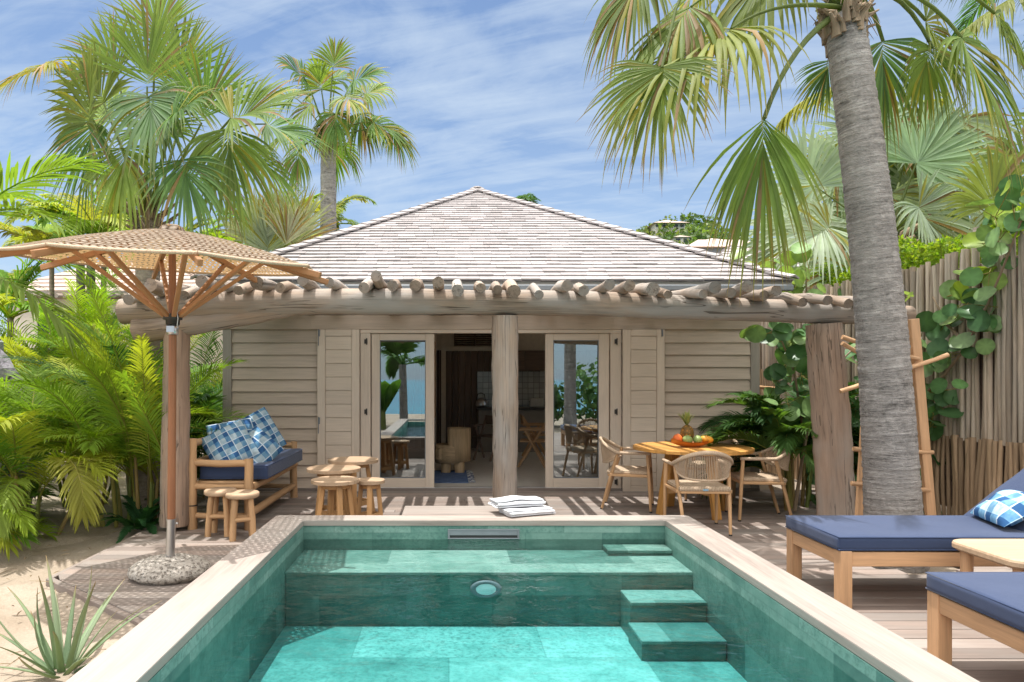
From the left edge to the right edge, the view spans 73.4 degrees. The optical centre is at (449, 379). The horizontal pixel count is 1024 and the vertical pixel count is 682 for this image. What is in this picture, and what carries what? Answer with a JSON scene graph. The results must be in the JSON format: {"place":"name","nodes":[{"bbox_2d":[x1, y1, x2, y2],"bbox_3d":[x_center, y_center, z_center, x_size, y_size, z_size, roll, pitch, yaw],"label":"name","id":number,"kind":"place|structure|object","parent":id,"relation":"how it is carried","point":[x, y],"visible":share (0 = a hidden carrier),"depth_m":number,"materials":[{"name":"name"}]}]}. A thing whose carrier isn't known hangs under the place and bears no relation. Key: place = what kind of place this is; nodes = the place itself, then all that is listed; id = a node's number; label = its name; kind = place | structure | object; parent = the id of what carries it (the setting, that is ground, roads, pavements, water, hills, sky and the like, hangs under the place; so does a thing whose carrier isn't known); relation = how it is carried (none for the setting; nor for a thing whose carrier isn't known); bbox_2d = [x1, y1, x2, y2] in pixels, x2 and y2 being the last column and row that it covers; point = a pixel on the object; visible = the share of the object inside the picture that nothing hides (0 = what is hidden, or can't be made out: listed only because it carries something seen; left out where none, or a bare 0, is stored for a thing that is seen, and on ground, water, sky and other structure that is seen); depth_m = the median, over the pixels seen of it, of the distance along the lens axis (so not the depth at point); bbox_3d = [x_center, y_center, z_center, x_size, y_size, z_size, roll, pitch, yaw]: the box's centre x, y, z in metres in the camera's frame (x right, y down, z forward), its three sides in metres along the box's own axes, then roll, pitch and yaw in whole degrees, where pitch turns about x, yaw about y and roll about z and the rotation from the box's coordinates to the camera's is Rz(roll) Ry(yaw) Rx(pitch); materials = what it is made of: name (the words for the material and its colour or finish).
{"place":"outdoors","nodes":[
{"label":"outdoors","id":0,"kind":"place"},
{"bbox_2d":[0,449,959,681],"bbox_3d":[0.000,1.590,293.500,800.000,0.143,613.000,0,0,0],"label":"sand","id":1,"kind":"structure","parent":0,"point":[20,627],"depth_m":5.42,"materials":[{"name":"beige sand"}]},
{"bbox_2d":[0,339,42,506],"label":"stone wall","id":2,"kind":"structure","parent":1,"relation":"on","point":[5,364],"depth_m":7.77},
{"bbox_2d":[0,481,64,560],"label":"areca palm","id":3,"kind":"object","parent":1,"relation":"on","point":[24,524],"visible":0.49,"depth_m":5.90,"materials":[{"name":"green plant"}]},
{"bbox_2d":[0,385,67,497],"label":"areca palm","id":4,"kind":"object","parent":1,"relation":"on","point":[52,486],"visible":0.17,"depth_m":7.46,"materials":[{"name":"green plant"}]},
{"bbox_2d":[0,240,90,363],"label":"feather palm","id":5,"kind":"object","parent":1,"relation":"on","point":[7,305],"visible":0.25,"depth_m":11.01,"materials":[{"name":"green plant"}]},
{"bbox_2d":[0,151,122,358],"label":"young palm","id":6,"kind":"object","parent":1,"relation":"on","point":[33,300],"visible":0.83,"depth_m":6.38,"materials":[{"name":"green plant"}]},
{"bbox_2d":[0,298,130,479],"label":"areca palm","id":7,"kind":"object","parent":1,"relation":"on","point":[24,351],"visible":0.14,"depth_m":10.09,"materials":[{"name":"green plant"}]},
{"bbox_2d":[0,199,132,453],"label":"feather palm","id":8,"kind":"object","parent":1,"relation":"on","point":[19,235],"visible":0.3,"depth_m":13.05,"materials":[{"name":"green plant"}]},
{"bbox_2d":[1,189,132,315],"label":"slim palm","id":9,"kind":"object","parent":1,"relation":"on","point":[36,204],"visible":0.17,"depth_m":12.24,"materials":[{"name":"green plant"}]},
{"bbox_2d":[4,193,136,464],"bbox_3d":[-6.558,-0.969,12.493,2.625,5.141,2.370,0,0,0],"label":"slim palm","id":10,"kind":"object","parent":1,"relation":"on","point":[42,221],"visible":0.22,"depth_m":12.00,"materials":[{"name":"green plant"}]},
{"bbox_2d":[1,373,159,527],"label":"areca palm","id":11,"kind":"object","parent":1,"relation":"on","point":[79,417],"visible":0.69,"depth_m":7.05,"materials":[{"name":"green plant"}]},
{"bbox_2d":[0,556,160,678],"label":"aloe","id":12,"kind":"object","parent":1,"relation":"on","point":[59,656],"visible":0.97,"depth_m":3.60,"materials":[{"name":"green plant"}]},
{"bbox_2d":[0,254,191,472],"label":"areca palm","id":13,"kind":"object","parent":1,"relation":"on","point":[83,307],"visible":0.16,"depth_m":10.37,"materials":[{"name":"green plant"}]},
{"bbox_2d":[4,173,191,460],"bbox_3d":[-6.512,-1.123,12.226,3.076,5.445,3.529,0,0,-42],"label":"feather palm","id":14,"kind":"object","parent":1,"relation":"on","point":[95,228],"visible":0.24,"depth_m":11.72,"materials":[{"name":"green plant"}]},
{"bbox_2d":[0,362,200,543],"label":"areca palm","id":15,"kind":"object","parent":1,"relation":"on","point":[83,497],"visible":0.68,"depth_m":6.33,"materials":[{"name":"green plant"}]},
{"bbox_2d":[0,501,200,668],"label":"leaf litter","id":16,"kind":"object","parent":1,"relation":"on","point":[40,592],"visible":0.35,"depth_m":4.81,"materials":[{"name":"brown plant"}]},
{"bbox_2d":[24,273,192,518],"bbox_3d":[-3.396,0.264,7.007,1.541,2.612,2.596,0,0,-38],"label":"areca palm","id":17,"kind":"object","parent":1,"relation":"on","point":[121,392],"visible":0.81,"depth_m":6.91,"materials":[{"name":"green plant"}]},
{"bbox_2d":[0,355,219,508],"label":"areca palm","id":18,"kind":"object","parent":1,"relation":"on","point":[200,411],"visible":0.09,"depth_m":8.49,"materials":[{"name":"green plant"}]},
{"bbox_2d":[12,254,222,432],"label":"neighbour cottage","id":19,"kind":"structure","parent":1,"relation":"on","point":[59,287],"depth_m":16.10,"materials":[{"name":"brown"}]},
{"bbox_2d":[38,316,63,353],"bbox_3d":[-9.300,-1.050,16.070,0.750,0.900,0.050,0,0,0],"label":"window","id":20,"kind":"structure","parent":19,"relation":"in","point":[63,316],"depth_m":16.04,"materials":[{"name":"grey glass"}]},
{"bbox_2d":[0,338,251,494],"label":"areca palm","id":21,"kind":"object","parent":1,"relation":"on","point":[198,426],"visible":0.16,"depth_m":8.02,"materials":[{"name":"green plant"}]},
{"bbox_2d":[33,303,222,392],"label":"areca palm","id":22,"kind":"object","parent":1,"relation":"on","point":[212,340],"visible":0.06,"depth_m":12.02,"materials":[{"name":"green plant"}]},
{"bbox_2d":[88,495,198,543],"bbox_3d":[-3.145,1.414,6.969,0.880,0.380,0.952,0,0,14],"label":"fern","id":23,"kind":"object","parent":1,"relation":"on","point":[142,518],"visible":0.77,"depth_m":6.91,"materials":[{"name":"green plant"}]},
{"bbox_2d":[99,423,207,497],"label":"areca palm","id":24,"kind":"object","parent":1,"relation":"on","point":[199,453],"visible":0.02,"depth_m":8.79,"materials":[{"name":"green plant"}]},
{"bbox_2d":[0,0,338,513],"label":"fan palm","id":25,"kind":"object","parent":1,"relation":"on","point":[177,96],"visible":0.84,"depth_m":7.57,"materials":[{"name":"green plant"}]},
{"bbox_2d":[128,348,222,479],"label":"areca palm","id":26,"kind":"object","parent":1,"relation":"on","point":[215,379],"visible":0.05,"depth_m":11.30,"materials":[{"name":"green plant"}]},
{"bbox_2d":[160,370,226,456],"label":"areca palm","id":27,"kind":"object","parent":1,"relation":"on","point":[209,399],"visible":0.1,"depth_m":9.22,"materials":[{"name":"green plant"}]},
{"bbox_2d":[166,213,239,262],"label":"feather palm","id":28,"kind":"object","parent":1,"relation":"on","point":[195,225],"visible":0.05,"depth_m":13.72,"materials":[{"name":"green plant"}]},
{"bbox_2d":[188,227,248,261],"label":"feather palm","id":29,"kind":"object","parent":1,"relation":"on","point":[220,235],"visible":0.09,"depth_m":13.73,"materials":[{"name":"green plant"}]},
{"bbox_2d":[205,193,323,247],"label":"feather palm","id":30,"kind":"object","parent":1,"relation":"on","point":[314,197],"visible":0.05,"depth_m":13.12,"materials":[{"name":"green plant"}]},
{"bbox_2d":[220,180,341,251],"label":"silver palm","id":31,"kind":"object","parent":1,"relation":"on","point":[271,233],"visible":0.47,"depth_m":11.10,"materials":[{"name":"brown plant"}]},
{"bbox_2d":[300,194,376,230],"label":"coconut palm","id":32,"kind":"object","parent":1,"relation":"on","point":[340,206],"visible":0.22,"depth_m":16.52,"materials":[{"name":"green plant"}]},
{"bbox_2d":[267,36,419,235],"bbox_3d":[-2.335,-2.779,14.284,3.542,8.772,2.608,0,0,0],"label":"fan palm","id":33,"kind":"object","parent":1,"relation":"on","point":[331,132],"visible":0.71,"depth_m":13.95,"materials":[{"name":"green plant"}]},
{"bbox_2d":[190,186,799,490],"bbox_3d":[0.595,-1.273,14.500,7.952,5.648,11.470,0,0,0],"label":"villa","id":34,"kind":"object","parent":1,"relation":"on","point":[322,389],"visible":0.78,"depth_m":9.24,"materials":[{"name":"beige paint"}]},
{"bbox_2d":[372,334,433,486],"bbox_3d":[-0.626,0.436,9.260,0.848,2.117,0.050,0,0,0],"label":"sliding door","id":35,"kind":"structure","parent":34,"relation":"in","point":[427,481],"depth_m":9.24,"materials":[{"name":"beige wood"}]},
{"bbox_2d":[434,341,435,417],"bbox_3d":[-0.245,0.000,11.400,0.030,1.250,0.550,0,0,0],"label":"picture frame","id":36,"kind":"object","parent":34,"relation":"attached to","point":[434,379],"visible":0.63,"depth_m":11.12,"materials":[{"name":"brown wood"}]},
{"bbox_2d":[418,470,475,482],"bbox_3d":[-0.047,1.458,10.350,0.856,0.023,1.300,0,0,0],"label":"rug","id":37,"kind":"object","parent":34,"relation":"on","point":[466,476],"visible":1,"depth_m":10.29,"materials":[{"name":"blue fabric"}]},
{"bbox_2d":[434,427,470,472],"bbox_3d":[0.055,1.124,10.900,0.580,0.708,0.510,0,0,0],"label":"log armchair","id":38,"kind":"object","parent":37,"relation":"on","point":[455,450],"visible":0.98,"depth_m":10.69,"materials":[{"name":"brown wood"}]},
{"bbox_2d":[472,415,492,460],"bbox_3d":[0.725,1.072,12.609,0.440,0.817,0.530,0,0,31],"label":"folding chair","id":39,"kind":"object","parent":34,"relation":"on","point":[488,419],"visible":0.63,"depth_m":12.67,"materials":[{"name":"brown wood"}]},
{"bbox_2d":[476,393,488,407],"bbox_3d":[0.667,0.419,14.150,0.237,0.309,0.237,0,0,45],"label":"kettle","id":40,"kind":"object","parent":34,"relation":"on","point":[481,402],"visible":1,"depth_m":14.07,"materials":[{"name":"metal"}]},
{"bbox_2d":[517,423,544,467],"bbox_3d":[1.430,1.072,11.598,0.530,0.817,0.440,0,0,9],"label":"folding chair","id":41,"kind":"object","parent":34,"relation":"on","point":[529,438],"visible":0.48,"depth_m":11.41,"materials":[{"name":"brown wood"}]},
{"bbox_2d":[519,415,544,458],"bbox_3d":[1.610,1.072,12.900,0.530,0.817,0.440,0,0,0],"label":"folding chair","id":42,"kind":"object","parent":34,"relation":"on","point":[524,422],"visible":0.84,"depth_m":12.72,"materials":[{"name":"brown wood"}]},
{"bbox_2d":[545,334,608,486],"bbox_3d":[1.734,0.436,9.260,0.862,2.117,0.050,0,0,0],"label":"sliding door","id":43,"kind":"structure","parent":34,"relation":"in","point":[603,339],"depth_m":9.24,"materials":[{"name":"beige wood"}]},
{"bbox_2d":[516,193,541,203],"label":"coconut palm","id":44,"kind":"object","parent":1,"relation":"on","point":[532,198],"visible":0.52,"depth_m":23.89,"materials":[{"name":"green plant"}]},
{"bbox_2d":[46,490,1023,681],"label":"deck","id":45,"kind":"structure","parent":1,"relation":"on","point":[894,601],"depth_m":5.79,"materials":[{"name":"brown wood"}]},
{"bbox_2d":[0,224,328,585],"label":"parasol","id":46,"kind":"object","parent":45,"relation":"on","point":[171,566],"visible":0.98,"depth_m":5.08,"materials":[{"name":"brown wicker"}]},
{"bbox_2d":[204,487,236,536],"bbox_3d":[-2.215,1.282,6.620,0.310,0.444,0.310,0,0,0],"label":"log stool","id":47,"kind":"object","parent":45,"relation":"on","point":[213,513],"visible":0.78,"depth_m":6.53,"materials":[{"name":"beige wood"}]},
{"bbox_2d":[225,489,258,541],"bbox_3d":[-1.955,1.282,6.460,0.310,0.444,0.310,0,0,-20],"label":"log stool","id":48,"kind":"object","parent":45,"relation":"on","point":[247,495],"visible":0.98,"depth_m":6.37,"materials":[{"name":"beige wood"}]},
{"bbox_2d":[187,437,297,530],"bbox_3d":[-2.286,1.045,7.772,0.707,0.914,2.005,0,0,0],"label":"log bench","id":49,"kind":"object","parent":45,"relation":"on","point":[248,481],"visible":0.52,"depth_m":6.84,"materials":[{"name":"brown wood"}]},
{"bbox_2d":[199,448,302,478],"bbox_3d":[-2.200,0.942,7.800,0.700,0.175,1.680,0,0,0],"label":"seat cushion","id":50,"kind":"object","parent":49,"relation":"on","point":[284,459],"visible":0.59,"depth_m":6.96,"materials":[{"name":"blue fabric"}]},
{"bbox_2d":[206,418,253,434],"bbox_3d":[-2.358,0.660,7.457,0.560,0.472,0.217,0,0,-30],"label":"pillow","id":51,"kind":"object","parent":50,"relation":"on","point":[247,423],"visible":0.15,"depth_m":7.43,"materials":[{"name":"blue fabric"}]},
{"bbox_2d":[201,419,259,459],"bbox_3d":[-2.281,0.700,7.103,0.597,0.576,0.252,0,0,-24],"label":"pillow","id":52,"kind":"object","parent":50,"relation":"on","point":[233,441],"visible":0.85,"depth_m":7.04,"materials":[{"name":"blue fabric"}]},
{"bbox_2d":[243,407,286,446],"bbox_3d":[-2.179,0.640,7.719,0.673,0.662,0.229,0,0,-28],"label":"pillow","id":53,"kind":"object","parent":50,"relation":"on","point":[261,418],"visible":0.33,"depth_m":7.74,"materials":[{"name":"blue fabric"}]},
{"bbox_2d":[248,425,283,462],"bbox_3d":[-2.052,0.740,7.280,0.311,0.485,0.501,0,0,33],"label":"pillow","id":54,"kind":"object","parent":50,"relation":"on","point":[269,448],"visible":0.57,"depth_m":7.26,"materials":[{"name":"blue fabric"}]},
{"bbox_2d":[306,464,360,514],"bbox_3d":[-1.230,1.219,7.280,0.570,0.568,0.569,0,0,38],"label":"side table","id":55,"kind":"object","parent":45,"relation":"on","point":[331,470],"visible":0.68,"depth_m":7.13,"materials":[{"name":"brown wood"}]},
{"bbox_2d":[311,476,358,514],"bbox_3d":[-1.132,1.244,6.780,0.470,0.517,0.469,0,0,-26],"label":"stool","id":56,"kind":"object","parent":45,"relation":"on","point":[331,484],"visible":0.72,"depth_m":6.69,"materials":[{"name":"brown wood"}]},
{"bbox_2d":[328,456,377,514],"bbox_3d":[-1.090,1.201,7.750,0.569,0.602,0.570,0,0,-11],"label":"side table","id":57,"kind":"object","parent":45,"relation":"on","point":[363,461],"visible":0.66,"depth_m":7.61,"materials":[{"name":"brown wood"}]},
{"bbox_2d":[356,477,384,514],"bbox_3d":[-0.817,1.263,7.020,0.309,0.477,0.308,0,0,-6],"label":"stool","id":58,"kind":"object","parent":45,"relation":"on","point":[369,484],"visible":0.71,"depth_m":6.98,"materials":[{"name":"brown wood"}]},
{"bbox_2d":[115,270,916,527],"bbox_3d":[0.665,0.211,7.749,7.868,2.497,2.851,0,0,0],"label":"pergola","id":59,"kind":"object","parent":45,"relation":"on","point":[506,303],"visible":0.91,"depth_m":6.69,"materials":[{"name":"beige wood"}]},
{"bbox_2d":[66,506,979,681],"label":"swimming pool","id":60,"kind":"structure","parent":45,"relation":"in","point":[463,605],"depth_m":4.44,"materials":[{"name":"teal stone"}]},
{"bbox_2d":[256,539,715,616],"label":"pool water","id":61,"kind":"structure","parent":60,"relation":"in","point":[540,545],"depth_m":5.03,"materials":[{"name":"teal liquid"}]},
{"bbox_2d":[497,505,555,516],"bbox_3d":[0.629,1.067,5.593,0.431,0.054,0.255,0,0,-23],"label":"towel","id":62,"kind":"object","parent":60,"relation":"on","point":[524,511],"visible":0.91,"depth_m":5.51,"materials":[{"name":"white fabric"}]},
{"bbox_2d":[488,495,545,507],"bbox_3d":[0.561,1.002,5.642,0.450,0.069,0.219,0,0,-19],"label":"towel","id":63,"kind":"object","parent":62,"relation":"on","point":[510,501],"visible":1,"depth_m":5.58,"materials":[{"name":"white fabric"}]},
{"bbox_2d":[598,436,653,512],"bbox_3d":[2.077,1.091,8.034,0.625,0.827,0.604,0,0,19],"label":"dining chair","id":64,"kind":"object","parent":45,"relation":"on","point":[612,451],"visible":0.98,"depth_m":7.86,"materials":[{"name":"brown wood"}]},
{"bbox_2d":[633,441,754,519],"bbox_3d":[2.740,1.128,7.700,1.289,0.751,1.290,0,0,0],"label":"dining table","id":65,"kind":"object","parent":45,"relation":"on","point":[670,450],"visible":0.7,"depth_m":7.56,"materials":[{"name":"brown wood"}]},
{"bbox_2d":[671,438,708,446],"bbox_3d":[2.700,0.702,7.620,0.450,0.102,0.244,0,0,-3],"label":"fruit bowl","id":66,"kind":"object","parent":65,"relation":"on","point":[685,444],"visible":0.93,"depth_m":7.54,"materials":[{"name":"orange wood"}]},
{"bbox_2d":[673,434,682,440],"bbox_3d":[2.545,0.656,7.600,0.106,0.118,0.108,0,0,0],"label":"mango","id":67,"kind":"object","parent":66,"relation":"in","point":[678,437],"visible":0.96,"depth_m":7.56,"materials":[{"name":"orange food"}]},
{"bbox_2d":[677,409,693,438],"bbox_3d":[2.670,0.515,7.658,0.181,0.383,0.147,0,0,40],"label":"pineapple","id":68,"kind":"object","parent":66,"relation":"in","point":[686,428],"visible":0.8,"depth_m":7.62,"materials":[{"name":"yellow plant"}]},
{"bbox_2d":[683,435,692,441],"bbox_3d":[2.645,0.665,7.570,0.118,0.108,0.105,0,0,0],"label":"mango","id":69,"kind":"object","parent":66,"relation":"in","point":[687,438],"visible":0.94,"depth_m":7.53,"materials":[{"name":"green food"}]},
{"bbox_2d":[693,435,701,442],"bbox_3d":[2.755,0.663,7.570,0.100,0.104,0.126,0,0,0],"label":"mango","id":70,"kind":"object","parent":66,"relation":"in","point":[697,438],"visible":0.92,"depth_m":7.53,"materials":[{"name":"green food"}]},
{"bbox_2d":[701,435,713,442],"bbox_3d":[2.865,0.661,7.600,0.142,0.091,0.098,0,0,0],"label":"papaya","id":71,"kind":"object","parent":66,"relation":"in","point":[707,438],"visible":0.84,"depth_m":7.57,"materials":[{"name":"orange food"}]},
{"bbox_2d":[662,451,733,535],"bbox_3d":[2.498,1.091,6.815,0.604,0.827,0.625,0,0,3],"label":"dining chair","id":72,"kind":"object","parent":45,"relation":"on","point":[691,485],"visible":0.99,"depth_m":6.63,"materials":[{"name":"brown wood"}]},
{"bbox_2d":[684,432,738,504],"bbox_3d":[3.303,1.091,8.559,0.604,0.827,0.625,0,0,30],"label":"dining chair","id":73,"kind":"object","parent":45,"relation":"on","point":[733,486],"visible":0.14,"depth_m":8.46,"materials":[{"name":"beige wicker"}]},
{"bbox_2d":[725,446,792,521],"bbox_3d":[3.405,1.091,7.454,0.625,0.827,0.604,0,0,8],"label":"dining chair","id":74,"kind":"object","parent":45,"relation":"on","point":[765,477],"visible":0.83,"depth_m":7.22,"materials":[{"name":"brown wood"}]},
{"bbox_2d":[696,388,858,510],"bbox_3d":[4.024,0.775,8.147,2.522,1.500,1.928,0,0,-37],"label":"areca palm","id":75,"kind":"object","parent":45,"relation":"on","point":[767,426],"visible":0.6,"depth_m":7.74,"materials":[{"name":"green plant"}]},
{"bbox_2d":[839,318,949,514],"bbox_3d":[4.112,0.467,6.348,0.997,2.072,0.152,0,0,0],"label":"wooden ladder","id":76,"kind":"object","parent":45,"relation":"on","point":[918,363],"visible":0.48,"depth_m":6.33,"materials":[{"name":"brown wood"}]},
{"bbox_2d":[785,468,1023,608],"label":"sun lounger","id":77,"kind":"object","parent":45,"relation":"on","point":[844,544],"visible":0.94,"depth_m":4.56,"materials":[{"name":"blue fabric"}]},
{"bbox_2d":[970,490,1023,526],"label":"pillow","id":78,"kind":"object","parent":77,"relation":"on","point":[1003,508],"visible":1,"depth_m":4.73,"materials":[{"name":"blue fabric"}]},
{"bbox_2d":[925,572,1023,665],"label":"sun lounger","id":79,"kind":"object","parent":45,"relation":"on","point":[990,604],"visible":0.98,"depth_m":3.41,"materials":[{"name":"blue fabric"}]},
{"bbox_2d":[952,539,1023,571],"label":"lounger table","id":80,"kind":"object","parent":45,"relation":"on","point":[1009,553],"visible":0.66,"depth_m":4.12,"materials":[{"name":"brown wood"}]},
{"bbox_2d":[690,240,773,252],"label":"grey shed roof","id":81,"kind":"structure","parent":1,"relation":"on","point":[701,244],"depth_m":28.50,"materials":[{"name":"brown"}]},
{"bbox_2d":[718,245,811,284],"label":"neighbour roof","id":82,"kind":"structure","parent":1,"relation":"on","point":[726,253],"depth_m":18.61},
{"bbox_2d":[760,369,780,473],"bbox_3d":[4.821,0.554,10.939,1.051,1.895,0.344,0,0,0],"label":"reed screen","id":83,"kind":"object","parent":1,"relation":"on","point":[762,387],"visible":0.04,"depth_m":11.05,"materials":[{"name":"beige wood"}]},
{"bbox_2d":[730,242,841,324],"bbox_3d":[4.796,-1.079,9.378,1.806,1.596,0.592,0,0,0],"label":"sea grape","id":84,"kind":"object","parent":1,"relation":"on","point":[802,272],"visible":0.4,"depth_m":9.38,"materials":[{"name":"green plant"}]},
{"bbox_2d":[739,322,859,510],"bbox_3d":[4.574,0.420,7.953,2.675,2.319,1.025,0,0,-19],"label":"sea grape","id":85,"kind":"object","parent":1,"relation":"on","point":[790,354],"visible":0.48,"depth_m":7.66,"materials":[{"name":"green plant"}]},
{"bbox_2d":[579,0,1023,573],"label":"leaning palm","id":86,"kind":"object","parent":1,"relation":"on","point":[863,90],"visible":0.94,"depth_m":5.65,"materials":[{"name":"green plant"}]},
{"bbox_2d":[698,381,945,500],"bbox_3d":[4.608,0.810,8.475,2.851,1.606,2.684,0,0,14],"label":"areca palm","id":87,"kind":"object","parent":1,"relation":"on","point":[713,421],"visible":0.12,"depth_m":8.29,"materials":[{"name":"green plant"}]},
{"bbox_2d":[728,81,1021,292],"bbox_3d":[7.572,-1.927,11.455,5.926,7.055,3.813,0,0,0],"label":"silver palm","id":88,"kind":"object","parent":1,"relation":"on","point":[920,173],"visible":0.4,"depth_m":10.75,"materials":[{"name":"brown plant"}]},
{"bbox_2d":[775,87,980,262],"bbox_3d":[4.873,-0.809,7.535,2.809,4.830,0.569,0,0,-10],"label":"coconut palm","id":89,"kind":"object","parent":1,"relation":"on","point":[783,124],"visible":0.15,"depth_m":7.29,"materials":[{"name":"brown plant"}]},
{"bbox_2d":[760,231,1023,514],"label":"stick fence","id":90,"kind":"object","parent":1,"relation":"on","point":[978,445],"visible":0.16,"depth_m":7.01,"materials":[{"name":"beige wood"}]},
{"bbox_2d":[782,203,1023,292],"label":"hedge","id":91,"kind":"object","parent":1,"relation":"on","point":[933,253],"visible":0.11,"depth_m":8.24,"materials":[{"name":"green plant"}]},
{"bbox_2d":[904,174,1023,513],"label":"sea grape","id":92,"kind":"object","parent":1,"relation":"on","point":[984,239],"visible":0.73,"depth_m":6.81,"materials":[{"name":"green plant"}]},
{"bbox_2d":[919,0,1023,76],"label":"coconut palm","id":93,"kind":"object","parent":1,"relation":"on","point":[976,25],"visible":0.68,"depth_m":8.83,"materials":[{"name":"green plant"}]},
{"bbox_2d":[936,93,1023,232],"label":"fan palm","id":94,"kind":"object","parent":1,"relation":"on","point":[995,170],"visible":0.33,"depth_m":8.43,"materials":[{"name":"green plant"}]},
{"bbox_2d":[0,0,1023,346],"label":"sky","id":95,"kind":"structure","parent":0,"point":[491,95],"materials":[{"name":"blue"}]},
{"bbox_2d":[529,398,542,406],"bbox_3d":[1.794,0.472,14.100,0.291,0.193,0.170,0,0,0],"label":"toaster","id":96,"kind":"object","parent":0,"point":[535,402],"visible":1,"depth_m":14.02,"materials":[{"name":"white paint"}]},
{"bbox_2d":[660,224,726,239],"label":"hill","id":97,"kind":"structure","parent":0,"point":[669,235],"depth_m":161.65,"materials":[{"name":"green plant"}]},
{"bbox_2d":[647,220,689,236],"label":"hillside house","id":98,"kind":"structure","parent":97,"relation":"on","point":[654,226],"depth_m":162.12,"materials":[{"name":"white"}]},
{"bbox_2d":[656,224,683,226],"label":"window","id":99,"kind":"structure","parent":98,"relation":"in","point":[676,225],"depth_m":162.08,"materials":[{"name":"grey glass"}]},
{"bbox_2d":[670,235,690,244],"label":"hillside house","id":100,"kind":"structure","parent":97,"relation":"on","point":[681,238],"depth_m":148.68,"materials":[{"name":"white"}]},
{"bbox_2d":[636,212,752,244],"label":"hillside scrub","id":101,"kind":"object","parent":97,"relation":"on","point":[693,229],"visible":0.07,"depth_m":159.86,"materials":[{"name":"green plant"}]}
]}

